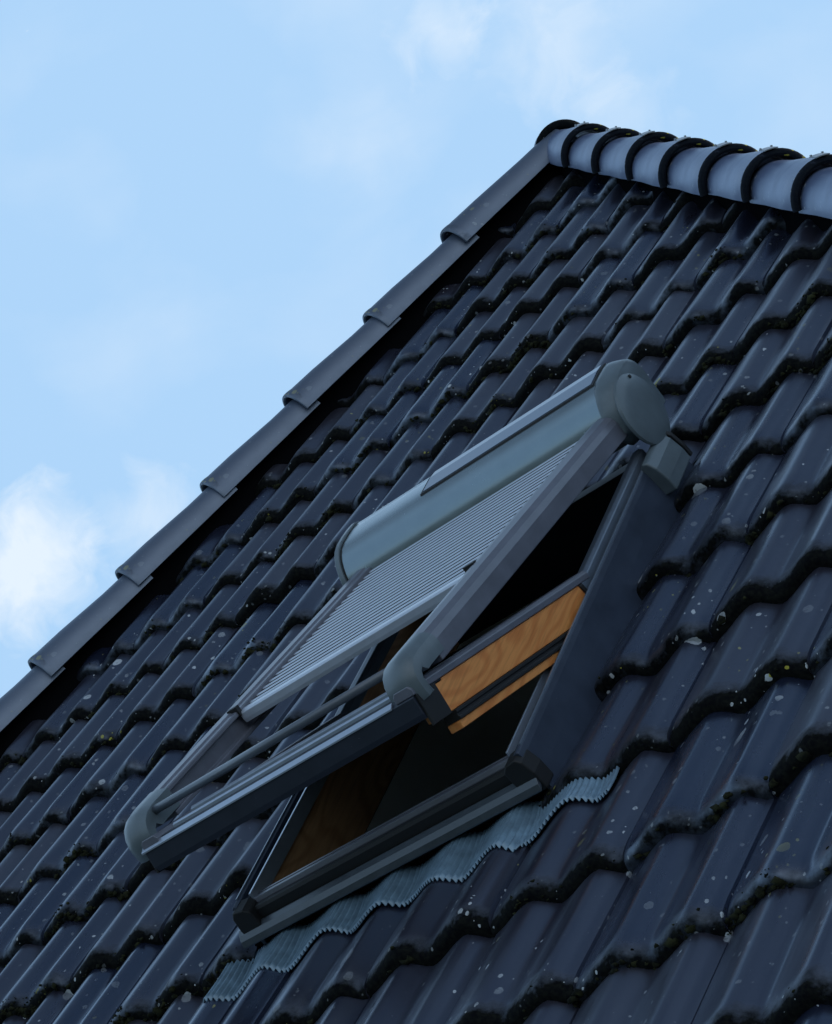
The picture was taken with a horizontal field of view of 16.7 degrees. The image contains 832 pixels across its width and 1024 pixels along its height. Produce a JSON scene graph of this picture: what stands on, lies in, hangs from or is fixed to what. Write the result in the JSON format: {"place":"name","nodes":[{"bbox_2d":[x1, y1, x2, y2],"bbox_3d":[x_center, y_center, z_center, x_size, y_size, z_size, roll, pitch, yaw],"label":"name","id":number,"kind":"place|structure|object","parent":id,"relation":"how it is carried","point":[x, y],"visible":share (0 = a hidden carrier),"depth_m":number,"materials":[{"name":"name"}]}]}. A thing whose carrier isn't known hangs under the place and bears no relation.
{"place":"outdoors","nodes":[
{"label":"outdoors","id":0,"kind":"place"},
{"bbox_2d":[0,119,831,1023],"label":"house","id":1,"kind":"structure","parent":0,"point":[680,873],"depth_m":6.05,"materials":[{"name":"concrete"}]},
{"bbox_2d":[142,449,692,1002],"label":"roof window","id":2,"kind":"structure","parent":1,"relation":"attached to","point":[504,713],"depth_m":5.17,"materials":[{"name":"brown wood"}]},
{"bbox_2d":[124,359,692,862],"bbox_3d":[0.011,0.212,5.490,0.826,0.339,1.232,-32,17,35],"label":"roller shutter","id":3,"kind":"object","parent":2,"relation":"attached to","point":[452,545],"visible":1,"depth_m":5.57,"materials":[{"name":"metal"}]},
{"bbox_2d":[0,0,831,697],"label":"sky","id":4,"kind":"structure","parent":0,"point":[202,201],"materials":[{"name":"blue"}]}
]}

